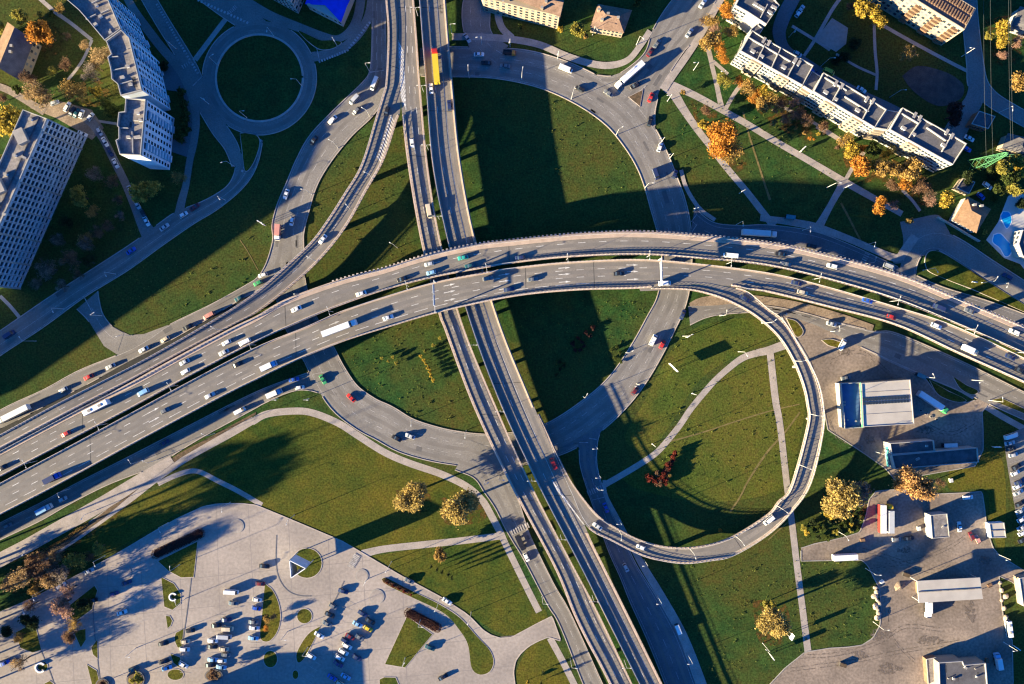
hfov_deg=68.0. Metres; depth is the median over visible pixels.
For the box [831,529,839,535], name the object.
bush
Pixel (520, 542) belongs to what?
box truck
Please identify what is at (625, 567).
hatchback
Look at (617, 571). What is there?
kerb
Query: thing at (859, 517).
bush
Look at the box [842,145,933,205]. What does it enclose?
leaf litter
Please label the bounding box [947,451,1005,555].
lawn
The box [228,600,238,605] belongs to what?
sedan
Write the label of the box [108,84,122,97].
tree
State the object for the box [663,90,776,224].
path
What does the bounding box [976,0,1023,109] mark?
kerb
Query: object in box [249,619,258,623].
sedan
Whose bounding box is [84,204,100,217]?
tree
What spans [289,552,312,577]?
advertising tower
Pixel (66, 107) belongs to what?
estate car
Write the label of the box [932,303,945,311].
van
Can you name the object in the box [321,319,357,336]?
long truck
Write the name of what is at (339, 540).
kerb
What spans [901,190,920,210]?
path
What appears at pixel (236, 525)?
concrete disc
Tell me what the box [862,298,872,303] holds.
sedan
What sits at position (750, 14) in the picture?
terrace block
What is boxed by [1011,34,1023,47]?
tree
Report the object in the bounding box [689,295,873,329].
road
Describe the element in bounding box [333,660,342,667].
sedan
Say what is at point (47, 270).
tree
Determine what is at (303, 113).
kerb
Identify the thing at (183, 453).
soil
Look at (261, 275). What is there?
hatchback
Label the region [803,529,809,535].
tree
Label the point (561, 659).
path
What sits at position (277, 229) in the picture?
box truck
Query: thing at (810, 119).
tree
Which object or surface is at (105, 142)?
sedan
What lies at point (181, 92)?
bush
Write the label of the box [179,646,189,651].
estate car
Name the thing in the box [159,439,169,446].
sedan
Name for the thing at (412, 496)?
tree
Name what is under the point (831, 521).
bush
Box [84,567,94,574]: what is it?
sedan
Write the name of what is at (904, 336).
kerb
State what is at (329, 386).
road
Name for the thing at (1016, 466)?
sedan
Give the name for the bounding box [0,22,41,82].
house
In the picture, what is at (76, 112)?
sedan
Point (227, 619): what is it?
sedan
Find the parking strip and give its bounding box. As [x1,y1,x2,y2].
[1003,428,1023,535]
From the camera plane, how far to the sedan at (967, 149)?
343.83 m
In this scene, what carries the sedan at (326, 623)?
on the car park paving at (234, 554)
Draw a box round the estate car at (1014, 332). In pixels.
[1008,328,1019,335]
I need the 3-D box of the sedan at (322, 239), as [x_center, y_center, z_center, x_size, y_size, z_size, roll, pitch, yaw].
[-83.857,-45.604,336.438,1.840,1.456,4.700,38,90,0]
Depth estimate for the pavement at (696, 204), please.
344.80 m
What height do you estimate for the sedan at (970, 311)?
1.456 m
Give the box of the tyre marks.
[791,350,974,671]
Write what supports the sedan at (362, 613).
on the car park paving at (234, 554)
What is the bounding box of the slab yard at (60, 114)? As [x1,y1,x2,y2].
[31,101,103,139]
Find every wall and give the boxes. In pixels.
[92,608,99,678]
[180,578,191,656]
[275,535,310,596]
[936,216,979,241]
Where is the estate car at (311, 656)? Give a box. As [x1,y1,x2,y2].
[306,652,316,659]
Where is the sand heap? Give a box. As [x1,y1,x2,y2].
[894,581,904,590]
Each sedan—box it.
[0,464,7,470]
[0,659,9,666]
[68,106,75,116]
[72,108,80,117]
[77,130,87,136]
[83,373,93,380]
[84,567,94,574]
[101,137,108,146]
[105,363,115,369]
[106,147,113,156]
[112,158,119,168]
[117,609,127,615]
[121,579,131,585]
[126,247,135,254]
[128,666,138,671]
[138,346,148,352]
[142,216,150,226]
[158,640,168,646]
[158,658,169,664]
[159,223,169,231]
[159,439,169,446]
[162,665,172,670]
[179,358,189,365]
[182,323,192,330]
[189,203,199,211]
[204,391,215,398]
[205,662,215,666]
[207,644,217,648]
[208,638,217,642]
[208,657,217,661]
[211,623,221,627]
[216,664,226,669]
[218,348,229,356]
[221,617,231,621]
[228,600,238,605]
[232,360,242,367]
[234,294,244,301]
[248,635,258,640]
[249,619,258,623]
[249,625,259,629]
[259,563,269,568]
[283,189,289,199]
[289,377,298,381]
[291,305,301,312]
[309,135,317,144]
[314,631,323,638]
[318,234,326,243]
[319,374,326,384]
[322,620,332,626]
[325,611,334,617]
[327,673,336,680]
[328,115,337,123]
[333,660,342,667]
[338,588,348,593]
[340,672,350,679]
[345,633,355,640]
[346,393,355,402]
[351,653,361,660]
[352,620,362,627]
[354,633,363,640]
[356,290,366,296]
[357,609,367,617]
[365,617,374,624]
[383,314,393,320]
[391,435,401,441]
[397,276,407,281]
[404,577,413,583]
[405,433,415,439]
[425,644,434,650]
[429,83,433,93]
[438,673,447,680]
[442,597,451,604]
[458,255,468,260]
[463,33,470,42]
[465,263,475,268]
[474,52,483,56]
[481,61,490,65]
[483,276,493,280]
[500,63,509,68]
[503,287,513,291]
[527,277,537,281]
[592,522,602,530]
[602,502,608,512]
[603,89,613,97]
[613,272,623,275]
[630,81,639,88]
[646,47,654,57]
[647,92,653,102]
[653,39,660,48]
[679,309,685,319]
[685,28,693,37]
[698,0,706,8]
[739,294,749,302]
[775,251,785,256]
[780,261,790,266]
[791,280,801,285]
[796,5,804,12]
[806,243,816,248]
[826,321,836,326]
[840,375,850,380]
[856,85,866,93]
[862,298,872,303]
[903,535,913,540]
[956,521,961,531]
[963,146,971,152]
[963,307,974,314]
[964,134,974,141]
[1004,440,1014,445]
[1005,353,1015,360]
[1005,446,1015,451]
[1011,463,1020,470]
[1013,488,1023,495]
[1014,367,1023,373]
[1014,478,1023,484]
[1014,500,1023,507]
[1015,507,1023,514]
[1016,523,1023,530]
[1017,536,1023,543]
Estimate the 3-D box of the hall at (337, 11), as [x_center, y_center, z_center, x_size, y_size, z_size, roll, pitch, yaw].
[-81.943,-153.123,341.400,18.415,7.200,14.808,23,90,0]
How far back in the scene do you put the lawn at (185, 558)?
344.84 m
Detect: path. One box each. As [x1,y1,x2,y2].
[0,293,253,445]
[0,295,19,317]
[36,417,254,558]
[39,0,92,39]
[67,39,92,79]
[99,120,116,124]
[157,468,262,505]
[193,18,226,60]
[240,240,257,269]
[253,407,541,612]
[361,533,499,555]
[547,638,576,683]
[602,342,785,486]
[660,404,799,443]
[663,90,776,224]
[668,82,902,216]
[703,36,723,106]
[712,60,728,74]
[724,85,741,108]
[729,485,746,511]
[742,112,770,199]
[743,412,800,487]
[767,352,810,651]
[768,522,787,539]
[784,107,840,138]
[792,25,829,50]
[803,0,840,55]
[816,126,839,141]
[816,183,845,224]
[836,53,875,75]
[840,203,861,240]
[845,152,864,178]
[873,24,878,89]
[880,356,972,398]
[883,25,965,71]
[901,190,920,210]
[985,405,1023,428]
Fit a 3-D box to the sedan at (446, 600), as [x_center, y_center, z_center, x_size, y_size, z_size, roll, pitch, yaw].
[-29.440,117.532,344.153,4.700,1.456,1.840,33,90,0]
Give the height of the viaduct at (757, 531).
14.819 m
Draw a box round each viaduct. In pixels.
[0,0,400,449]
[0,230,1023,476]
[0,259,1023,514]
[398,0,631,683]
[419,0,661,683]
[538,285,824,563]
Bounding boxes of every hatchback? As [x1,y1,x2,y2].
[3,522,12,528]
[50,100,59,105]
[58,386,67,393]
[58,496,67,502]
[61,430,70,437]
[78,109,84,118]
[86,112,94,121]
[96,127,103,135]
[109,591,118,596]
[140,209,146,216]
[160,335,169,342]
[160,407,169,413]
[179,211,187,218]
[181,368,190,374]
[181,639,189,643]
[186,628,194,632]
[217,658,226,662]
[220,646,228,650]
[222,339,230,345]
[222,652,230,656]
[252,605,260,610]
[253,280,262,286]
[253,597,261,601]
[256,581,264,585]
[258,272,267,277]
[289,216,294,225]
[295,385,304,389]
[328,602,337,609]
[341,637,349,643]
[352,107,359,114]
[364,625,372,631]
[384,106,389,115]
[410,138,414,147]
[424,261,433,266]
[426,270,435,274]
[515,255,524,259]
[523,552,529,561]
[575,85,584,91]
[622,563,628,571]
[631,387,638,395]
[636,544,645,550]
[657,143,662,151]
[659,340,665,348]
[671,170,677,178]
[793,50,801,57]
[794,11,802,17]
[886,314,895,319]
[892,537,900,541]
[967,531,974,540]
[974,534,980,543]
[976,192,984,199]
[1008,452,1017,457]
[1010,469,1019,475]
[1012,484,1021,489]
[1016,516,1023,522]
[1017,529,1023,536]
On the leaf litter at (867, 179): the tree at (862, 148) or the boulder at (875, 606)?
the tree at (862, 148)
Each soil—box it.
[34,490,135,561]
[171,412,255,464]
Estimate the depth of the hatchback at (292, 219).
343.67 m
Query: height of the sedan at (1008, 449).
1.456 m
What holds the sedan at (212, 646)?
on the car park paving at (234, 554)
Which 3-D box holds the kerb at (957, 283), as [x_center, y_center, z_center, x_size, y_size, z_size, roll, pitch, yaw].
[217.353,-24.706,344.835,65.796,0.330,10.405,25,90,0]
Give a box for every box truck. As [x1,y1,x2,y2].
[34,503,53,515]
[42,472,61,484]
[259,360,277,371]
[265,388,282,398]
[274,224,281,240]
[515,534,525,550]
[924,602,932,617]
[961,344,978,355]
[992,652,1003,670]
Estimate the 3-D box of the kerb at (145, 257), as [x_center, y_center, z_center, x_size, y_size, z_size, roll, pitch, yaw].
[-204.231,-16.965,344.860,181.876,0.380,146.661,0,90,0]
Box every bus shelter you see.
[674,623,681,634]
[784,214,795,219]
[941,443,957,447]
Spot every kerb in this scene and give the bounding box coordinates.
[0,39,371,409]
[0,143,262,355]
[0,168,235,330]
[0,373,306,522]
[0,390,317,539]
[0,503,560,683]
[15,627,41,652]
[18,1,386,419]
[68,585,97,619]
[97,291,111,325]
[141,0,231,165]
[157,0,239,150]
[158,541,197,577]
[161,577,180,610]
[167,669,183,680]
[199,0,234,24]
[202,26,316,135]
[215,33,303,121]
[240,133,259,171]
[260,583,280,641]
[263,650,277,667]
[276,46,692,465]
[293,548,321,578]
[296,608,311,623]
[296,626,320,662]
[298,30,341,49]
[305,75,661,433]
[381,577,493,674]
[385,619,432,667]
[455,470,582,683]
[518,501,602,683]
[579,452,664,683]
[596,435,695,683]
[598,0,671,76]
[690,312,1023,419]
[698,211,1023,313]
[765,305,1023,391]
[770,489,1023,683]
[780,314,986,478]
[786,318,802,337]
[915,250,995,286]
[924,250,1023,311]
[929,380,965,401]
[953,235,1023,279]
[953,377,978,394]
[963,30,1023,126]
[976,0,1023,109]
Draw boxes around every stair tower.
[740,24,762,45]
[791,71,820,100]
[861,110,897,139]
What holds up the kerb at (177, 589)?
on the ground at (578, 188)
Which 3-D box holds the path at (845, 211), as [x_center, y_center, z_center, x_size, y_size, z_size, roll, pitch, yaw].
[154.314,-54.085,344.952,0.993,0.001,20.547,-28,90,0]
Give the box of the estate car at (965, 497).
[962,495,972,499]
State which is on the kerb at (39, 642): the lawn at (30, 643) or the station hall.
the lawn at (30, 643)
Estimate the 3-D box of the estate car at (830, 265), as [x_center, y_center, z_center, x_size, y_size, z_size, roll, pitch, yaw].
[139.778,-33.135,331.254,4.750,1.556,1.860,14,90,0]
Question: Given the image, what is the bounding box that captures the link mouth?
[91,325,167,354]
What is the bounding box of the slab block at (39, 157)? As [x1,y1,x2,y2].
[0,110,86,289]
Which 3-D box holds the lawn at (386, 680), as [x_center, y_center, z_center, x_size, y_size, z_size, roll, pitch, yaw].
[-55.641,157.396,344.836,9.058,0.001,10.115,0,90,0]
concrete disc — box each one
[116,565,130,579]
[230,519,243,532]
[355,569,367,581]
[369,589,383,603]
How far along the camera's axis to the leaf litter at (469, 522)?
344.98 m
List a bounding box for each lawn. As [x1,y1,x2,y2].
[16,627,40,651]
[38,661,47,670]
[60,476,249,563]
[67,586,96,619]
[75,629,85,646]
[87,665,98,683]
[91,641,97,657]
[159,542,196,576]
[161,577,180,609]
[166,616,171,627]
[168,669,182,679]
[171,654,179,666]
[174,629,182,647]
[188,414,495,550]
[240,133,258,170]
[260,584,279,641]
[264,651,276,666]
[293,670,297,678]
[296,548,321,577]
[296,627,319,662]
[297,609,311,622]
[299,31,340,49]
[373,540,547,635]
[380,677,397,683]
[382,578,492,674]
[385,618,431,666]
[515,639,569,683]
[622,351,804,501]
[625,318,777,449]
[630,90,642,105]
[787,319,802,336]
[822,339,845,346]
[925,251,1023,310]
[931,381,965,401]
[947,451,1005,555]
[954,377,977,393]
[993,398,1023,412]
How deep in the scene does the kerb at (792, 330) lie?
344.67 m
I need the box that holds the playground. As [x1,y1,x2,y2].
[815,18,847,51]
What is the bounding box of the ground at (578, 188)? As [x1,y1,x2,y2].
[0,0,1023,683]
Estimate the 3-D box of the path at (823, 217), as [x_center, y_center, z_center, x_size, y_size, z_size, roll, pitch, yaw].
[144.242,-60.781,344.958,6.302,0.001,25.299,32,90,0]
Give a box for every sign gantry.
[432,280,436,312]
[658,257,662,285]
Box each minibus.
[217,633,231,639]
[224,589,238,594]
[370,76,378,90]
[425,204,431,218]
[559,63,572,72]
[723,253,738,258]
[1003,432,1017,439]
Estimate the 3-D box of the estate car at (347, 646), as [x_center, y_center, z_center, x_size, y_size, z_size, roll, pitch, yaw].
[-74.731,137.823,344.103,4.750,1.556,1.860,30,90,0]
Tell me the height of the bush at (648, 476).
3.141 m
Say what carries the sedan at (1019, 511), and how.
on the parking strip
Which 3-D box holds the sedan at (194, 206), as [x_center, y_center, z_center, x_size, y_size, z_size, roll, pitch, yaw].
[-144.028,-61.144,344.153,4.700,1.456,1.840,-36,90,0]
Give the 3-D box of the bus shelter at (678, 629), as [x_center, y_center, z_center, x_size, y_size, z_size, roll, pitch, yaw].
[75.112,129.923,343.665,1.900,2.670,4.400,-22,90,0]
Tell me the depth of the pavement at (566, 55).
344.81 m
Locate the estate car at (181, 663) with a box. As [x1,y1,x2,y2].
[178,660,188,668]
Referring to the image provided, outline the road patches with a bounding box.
[0,11,987,683]
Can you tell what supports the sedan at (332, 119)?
on the road at (353, 126)
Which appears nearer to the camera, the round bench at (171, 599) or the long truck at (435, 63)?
the long truck at (435, 63)
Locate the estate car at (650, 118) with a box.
[647,116,652,126]
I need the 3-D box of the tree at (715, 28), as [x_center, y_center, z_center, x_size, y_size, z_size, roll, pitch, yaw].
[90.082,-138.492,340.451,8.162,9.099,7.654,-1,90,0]
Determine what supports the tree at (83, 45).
on the ground at (578, 188)
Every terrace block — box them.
[725,0,778,33]
[730,30,813,96]
[800,73,886,136]
[873,108,966,171]
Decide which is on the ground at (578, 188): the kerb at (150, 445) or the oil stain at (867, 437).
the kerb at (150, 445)
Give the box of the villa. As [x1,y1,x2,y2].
[1009,230,1023,260]
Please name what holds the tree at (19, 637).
on the ground at (578, 188)
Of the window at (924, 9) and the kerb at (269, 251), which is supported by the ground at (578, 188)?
the kerb at (269, 251)
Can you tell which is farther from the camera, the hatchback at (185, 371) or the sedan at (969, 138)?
the sedan at (969, 138)
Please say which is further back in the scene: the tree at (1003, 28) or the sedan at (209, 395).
the tree at (1003, 28)
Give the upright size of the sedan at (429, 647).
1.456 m
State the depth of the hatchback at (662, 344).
343.78 m
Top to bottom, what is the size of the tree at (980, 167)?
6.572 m
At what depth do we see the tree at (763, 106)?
337.89 m
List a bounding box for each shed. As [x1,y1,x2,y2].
[985,521,1005,537]
[1013,573,1023,605]
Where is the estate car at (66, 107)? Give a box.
[63,102,71,111]
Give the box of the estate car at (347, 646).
[342,642,351,649]
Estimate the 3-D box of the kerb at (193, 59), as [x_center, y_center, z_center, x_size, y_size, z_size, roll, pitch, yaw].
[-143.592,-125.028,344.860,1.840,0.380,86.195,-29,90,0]
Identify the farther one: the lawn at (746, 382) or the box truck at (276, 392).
the lawn at (746, 382)
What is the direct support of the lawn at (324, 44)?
on the kerb at (318, 48)
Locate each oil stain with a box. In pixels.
[837,348,851,354]
[851,651,868,658]
[866,435,875,443]
[871,629,891,640]
[877,662,902,673]
[897,547,909,552]
[916,426,932,433]
[919,635,942,643]
[964,600,975,622]
[979,556,991,563]
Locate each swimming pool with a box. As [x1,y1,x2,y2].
[992,233,1011,256]
[1000,211,1011,228]
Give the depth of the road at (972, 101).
344.83 m
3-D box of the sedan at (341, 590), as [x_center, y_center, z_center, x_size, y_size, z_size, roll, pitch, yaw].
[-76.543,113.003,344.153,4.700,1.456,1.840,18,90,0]
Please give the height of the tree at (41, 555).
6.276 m
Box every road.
[0,0,385,428]
[0,83,46,114]
[0,140,262,354]
[0,367,338,538]
[0,456,173,567]
[77,292,123,350]
[80,108,155,238]
[124,0,199,213]
[142,0,241,166]
[200,0,264,25]
[231,0,364,41]
[272,47,691,464]
[311,0,371,61]
[455,440,601,683]
[462,0,507,69]
[561,425,694,683]
[597,0,714,117]
[601,70,657,128]
[688,304,1023,418]
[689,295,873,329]
[691,207,1023,325]
[772,0,952,133]
[900,231,1023,303]
[945,83,986,140]
[963,0,1023,125]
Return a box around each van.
[2,330,15,339]
[137,387,149,396]
[203,311,214,319]
[221,626,233,631]
[233,406,245,414]
[239,337,250,345]
[349,93,359,104]
[549,457,557,469]
[649,334,657,345]
[651,168,658,179]
[658,281,670,285]
[763,514,774,524]
[822,67,834,75]
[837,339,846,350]
[882,262,894,270]
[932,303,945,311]
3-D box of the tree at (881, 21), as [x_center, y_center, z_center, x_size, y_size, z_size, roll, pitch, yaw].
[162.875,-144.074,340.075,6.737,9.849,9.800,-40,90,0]
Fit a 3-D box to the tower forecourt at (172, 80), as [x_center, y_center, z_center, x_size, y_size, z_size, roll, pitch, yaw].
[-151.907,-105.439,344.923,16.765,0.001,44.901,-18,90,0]
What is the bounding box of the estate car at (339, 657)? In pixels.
[335,653,344,661]
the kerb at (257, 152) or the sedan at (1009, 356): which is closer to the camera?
the sedan at (1009, 356)
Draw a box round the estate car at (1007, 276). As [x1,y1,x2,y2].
[1002,272,1012,280]
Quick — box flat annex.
[951,178,974,194]
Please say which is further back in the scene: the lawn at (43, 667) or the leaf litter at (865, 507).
the leaf litter at (865, 507)
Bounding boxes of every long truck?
[0,404,31,423]
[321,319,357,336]
[432,48,439,84]
[614,60,644,88]
[741,229,776,237]
[886,504,894,532]
[916,390,948,413]
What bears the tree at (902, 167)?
on the leaf litter at (867, 179)
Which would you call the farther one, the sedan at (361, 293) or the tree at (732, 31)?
the tree at (732, 31)
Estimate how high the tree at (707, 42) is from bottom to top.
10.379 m
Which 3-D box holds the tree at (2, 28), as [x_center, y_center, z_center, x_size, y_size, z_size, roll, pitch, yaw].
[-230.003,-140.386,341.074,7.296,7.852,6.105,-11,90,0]
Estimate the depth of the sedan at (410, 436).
343.89 m
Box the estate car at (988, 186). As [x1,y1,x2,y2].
[982,181,991,189]
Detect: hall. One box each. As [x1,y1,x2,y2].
[305,0,354,26]
[835,379,913,428]
[910,574,982,602]
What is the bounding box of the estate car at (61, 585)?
[56,582,65,589]
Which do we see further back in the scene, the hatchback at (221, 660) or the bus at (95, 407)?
the hatchback at (221, 660)
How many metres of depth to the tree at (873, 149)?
337.86 m
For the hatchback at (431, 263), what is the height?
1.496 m
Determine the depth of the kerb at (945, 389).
344.67 m
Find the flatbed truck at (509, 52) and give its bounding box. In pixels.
[503,49,515,55]
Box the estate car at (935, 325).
[930,322,941,329]
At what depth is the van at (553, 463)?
336.32 m
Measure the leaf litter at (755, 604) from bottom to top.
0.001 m
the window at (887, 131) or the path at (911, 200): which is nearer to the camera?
the window at (887, 131)
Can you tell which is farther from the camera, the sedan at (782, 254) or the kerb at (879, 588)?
the kerb at (879, 588)
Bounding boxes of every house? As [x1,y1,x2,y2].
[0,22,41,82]
[275,0,303,13]
[480,0,563,28]
[590,4,631,37]
[867,0,975,45]
[930,654,987,683]
[948,196,990,232]
[996,133,1023,156]
[1009,6,1023,37]
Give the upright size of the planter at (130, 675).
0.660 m
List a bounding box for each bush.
[158,60,168,71]
[175,133,186,143]
[176,86,186,98]
[177,122,191,132]
[179,110,191,122]
[645,474,653,482]
[654,480,662,486]
[657,474,664,481]
[661,478,668,485]
[664,462,673,469]
[808,518,816,526]
[818,524,826,532]
[826,519,834,524]
[830,56,839,65]
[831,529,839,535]
[837,524,843,531]
[842,520,847,527]
[847,37,861,50]
[847,514,857,524]
[857,514,863,520]
[987,172,1000,181]
[1014,197,1023,208]
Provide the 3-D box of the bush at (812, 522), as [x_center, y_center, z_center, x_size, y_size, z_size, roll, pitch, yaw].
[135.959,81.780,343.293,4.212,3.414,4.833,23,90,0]
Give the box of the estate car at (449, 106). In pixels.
[447,100,451,110]
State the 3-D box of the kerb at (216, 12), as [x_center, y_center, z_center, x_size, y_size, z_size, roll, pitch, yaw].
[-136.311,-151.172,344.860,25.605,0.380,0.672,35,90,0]
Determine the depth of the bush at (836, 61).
342.56 m
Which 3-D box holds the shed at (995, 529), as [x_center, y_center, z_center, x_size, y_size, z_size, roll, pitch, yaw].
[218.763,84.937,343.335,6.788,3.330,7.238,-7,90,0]
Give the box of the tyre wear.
[0,0,1023,683]
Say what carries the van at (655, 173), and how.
on the road at (620, 122)
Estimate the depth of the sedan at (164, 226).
343.96 m
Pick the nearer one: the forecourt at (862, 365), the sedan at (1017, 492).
the sedan at (1017, 492)
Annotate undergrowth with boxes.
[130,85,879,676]
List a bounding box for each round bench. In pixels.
[34,662,44,672]
[169,593,175,600]
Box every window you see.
[0,121,73,284]
[739,53,799,87]
[811,93,871,129]
[887,131,949,165]
[923,8,960,31]
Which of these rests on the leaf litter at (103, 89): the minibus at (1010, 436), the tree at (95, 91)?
the tree at (95, 91)
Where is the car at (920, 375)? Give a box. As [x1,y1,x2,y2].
[915,372,926,379]
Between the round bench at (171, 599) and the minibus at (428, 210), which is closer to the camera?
the minibus at (428, 210)
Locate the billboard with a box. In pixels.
[788,633,794,640]
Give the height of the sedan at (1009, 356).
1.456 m
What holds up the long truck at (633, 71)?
on the road at (644, 105)
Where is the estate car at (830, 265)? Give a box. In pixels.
[826,263,837,268]
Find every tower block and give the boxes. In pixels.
[67,0,150,52]
[106,30,170,111]
[115,98,174,169]
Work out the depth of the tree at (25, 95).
340.25 m
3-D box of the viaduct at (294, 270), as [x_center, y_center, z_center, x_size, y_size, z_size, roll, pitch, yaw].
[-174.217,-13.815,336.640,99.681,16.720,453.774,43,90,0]
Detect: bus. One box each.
[82,399,110,415]
[1004,619,1013,637]
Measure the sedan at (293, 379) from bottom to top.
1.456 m
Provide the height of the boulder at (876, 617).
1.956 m
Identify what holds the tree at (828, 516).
on the leaf litter at (865, 507)
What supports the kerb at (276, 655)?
on the ground at (578, 188)
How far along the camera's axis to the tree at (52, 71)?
340.38 m
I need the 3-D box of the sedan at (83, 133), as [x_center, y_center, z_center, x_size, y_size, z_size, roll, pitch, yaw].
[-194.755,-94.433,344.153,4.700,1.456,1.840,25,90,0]
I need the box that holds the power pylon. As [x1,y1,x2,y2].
[967,27,1013,170]
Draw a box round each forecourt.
[163,63,191,156]
[781,314,987,478]
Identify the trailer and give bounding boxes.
[832,553,857,560]
[877,504,886,532]
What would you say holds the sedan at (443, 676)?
on the car park paving at (234, 554)
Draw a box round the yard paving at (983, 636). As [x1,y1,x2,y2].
[771,490,1023,683]
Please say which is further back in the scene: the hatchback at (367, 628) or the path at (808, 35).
the path at (808, 35)
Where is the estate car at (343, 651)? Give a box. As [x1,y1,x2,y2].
[338,648,348,655]
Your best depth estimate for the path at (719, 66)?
344.96 m
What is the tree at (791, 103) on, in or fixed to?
on the leaf litter at (795, 124)
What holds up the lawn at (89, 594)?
on the kerb at (93, 603)
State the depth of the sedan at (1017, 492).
343.95 m
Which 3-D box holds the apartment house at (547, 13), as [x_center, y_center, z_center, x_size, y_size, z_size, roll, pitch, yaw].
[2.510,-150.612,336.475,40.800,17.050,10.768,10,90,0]
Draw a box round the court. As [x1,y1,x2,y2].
[902,66,963,105]
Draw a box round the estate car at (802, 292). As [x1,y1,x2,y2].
[797,289,807,295]
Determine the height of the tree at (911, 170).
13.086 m
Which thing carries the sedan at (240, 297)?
on the road at (353, 126)
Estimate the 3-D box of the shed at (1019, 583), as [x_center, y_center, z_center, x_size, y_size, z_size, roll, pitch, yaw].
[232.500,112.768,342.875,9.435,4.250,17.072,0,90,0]
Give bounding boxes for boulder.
[871,594,878,598]
[873,603,878,609]
[874,615,880,620]
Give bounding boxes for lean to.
[922,654,935,683]
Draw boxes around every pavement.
[452,29,652,68]
[495,14,513,39]
[603,480,706,683]
[660,0,723,91]
[679,170,715,220]
[760,215,918,261]
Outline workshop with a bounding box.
[883,438,978,468]
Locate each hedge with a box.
[33,541,59,557]
[59,521,89,542]
[151,528,204,558]
[383,578,409,593]
[404,608,441,632]
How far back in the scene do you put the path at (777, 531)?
344.97 m
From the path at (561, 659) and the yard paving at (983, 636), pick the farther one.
the path at (561, 659)
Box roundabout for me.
[202,21,315,134]
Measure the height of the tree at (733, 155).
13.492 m
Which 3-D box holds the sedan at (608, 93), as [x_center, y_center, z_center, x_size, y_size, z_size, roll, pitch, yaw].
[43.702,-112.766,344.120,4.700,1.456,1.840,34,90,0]
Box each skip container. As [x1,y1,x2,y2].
[839,662,846,667]
[902,572,909,577]
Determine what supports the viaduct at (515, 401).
on the ground at (578, 188)
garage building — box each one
[924,511,949,538]
[965,111,994,131]
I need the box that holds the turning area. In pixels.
[893,215,949,263]
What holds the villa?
on the ground at (578, 188)
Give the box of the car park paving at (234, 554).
[0,504,560,683]
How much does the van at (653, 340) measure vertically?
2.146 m
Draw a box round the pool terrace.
[986,194,1023,267]
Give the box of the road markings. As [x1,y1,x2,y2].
[0,0,1023,683]
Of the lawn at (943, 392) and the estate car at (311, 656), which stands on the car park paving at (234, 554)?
the estate car at (311, 656)
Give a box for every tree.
[0,21,4,34]
[0,93,8,101]
[0,102,20,137]
[0,573,19,592]
[1,625,12,637]
[6,565,30,589]
[7,654,30,671]
[9,7,29,25]
[11,84,22,94]
[13,631,25,643]
[17,614,42,631]
[18,71,37,85]
[21,79,53,112]
[22,599,38,613]
[23,89,30,99]
[23,552,41,577]
[24,19,55,44]
[27,582,42,597]
[28,277,42,289]
[31,258,57,281]
[31,557,57,581]
[35,550,45,559]
[36,11,43,17]
[39,574,58,590]
[45,66,57,75]
[46,546,64,565]
[46,562,71,584]
[47,10,55,17]
[48,232,66,245]
[48,594,73,621]
[52,0,65,14]
[55,279,69,291]
[57,215,74,229]
[57,247,81,271]
[58,78,87,102]
[59,57,72,71]
[59,581,76,599]
[60,629,78,644]
[62,552,87,569]
[63,31,70,39]
[63,617,83,632]
[69,184,89,208]
[70,269,84,278]
[74,598,92,610]
[76,235,94,252]
[77,232,93,242]
[78,39,89,49]
[78,62,100,81]
[78,97,90,106]
[80,253,96,267]
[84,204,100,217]
[84,550,93,561]
[85,166,105,181]
[87,46,110,63]
[87,58,103,71]
[87,86,101,98]
[89,225,103,238]
[92,541,105,556]
[95,94,114,115]
[100,220,115,231]
[103,173,119,188]
[107,103,119,119]
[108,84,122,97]
[112,194,122,205]
[115,210,124,220]
[128,180,163,203]
[128,671,143,683]
[171,169,186,184]
[207,668,218,679]
[262,615,270,623]
[392,479,427,512]
[433,546,447,563]
[439,487,480,529]
[557,26,564,32]
[569,21,584,37]
[632,0,641,6]
[697,119,707,129]
[698,32,721,51]
[699,15,706,25]
[701,104,711,115]
[703,13,719,27]
[704,118,739,159]
[707,23,721,34]
[714,41,726,57]
[716,70,733,87]
[717,1,736,18]
[717,53,730,64]
[719,140,743,165]
[721,23,742,38]
[732,75,743,87]
[740,78,757,96]
[747,89,761,103]
[754,605,792,640]
[755,96,771,112]
[757,84,772,100]
[757,92,779,107]
[762,600,775,609]
[769,119,777,125]
[770,97,787,114]
[774,94,788,106]
[779,108,796,123]
[788,96,799,111]
[790,105,806,121]
[799,114,814,126]
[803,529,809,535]
[818,120,828,133]
[820,476,866,522]
[824,511,834,519]
[836,131,854,147]
[838,52,851,62]
[843,140,860,158]
[845,1,855,9]
[849,153,870,176]
[849,480,873,508]
[854,0,880,18]
[858,143,865,154]
[866,10,887,28]
[866,141,884,155]
[868,156,885,171]
[871,159,901,177]
[872,195,887,216]
[881,145,896,159]
[884,178,899,191]
[888,464,938,501]
[889,200,900,209]
[895,162,906,178]
[897,178,913,191]
[898,156,922,180]
[899,44,918,60]
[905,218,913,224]
[909,178,929,194]
[920,192,936,207]
[934,477,946,487]
[938,190,955,207]
[944,101,964,128]
[962,170,973,187]
[972,159,985,173]
[983,31,995,39]
[983,161,995,174]
[991,183,1006,195]
[994,159,1014,174]
[995,18,1011,35]
[995,35,1009,48]
[996,51,1008,59]
[1000,172,1021,185]
[1004,182,1023,196]
[1007,153,1023,164]
[1010,71,1023,92]
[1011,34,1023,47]
[1012,164,1023,175]
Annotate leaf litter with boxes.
[6,548,94,592]
[38,22,63,56]
[61,500,134,554]
[62,78,110,106]
[396,490,430,513]
[441,497,485,524]
[691,100,744,171]
[753,600,789,645]
[754,104,813,137]
[823,480,870,515]
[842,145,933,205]
[985,15,1020,65]
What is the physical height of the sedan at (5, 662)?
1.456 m
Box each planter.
[96,678,109,683]
[126,670,144,683]
[204,669,222,681]
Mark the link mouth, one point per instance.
(128, 342)

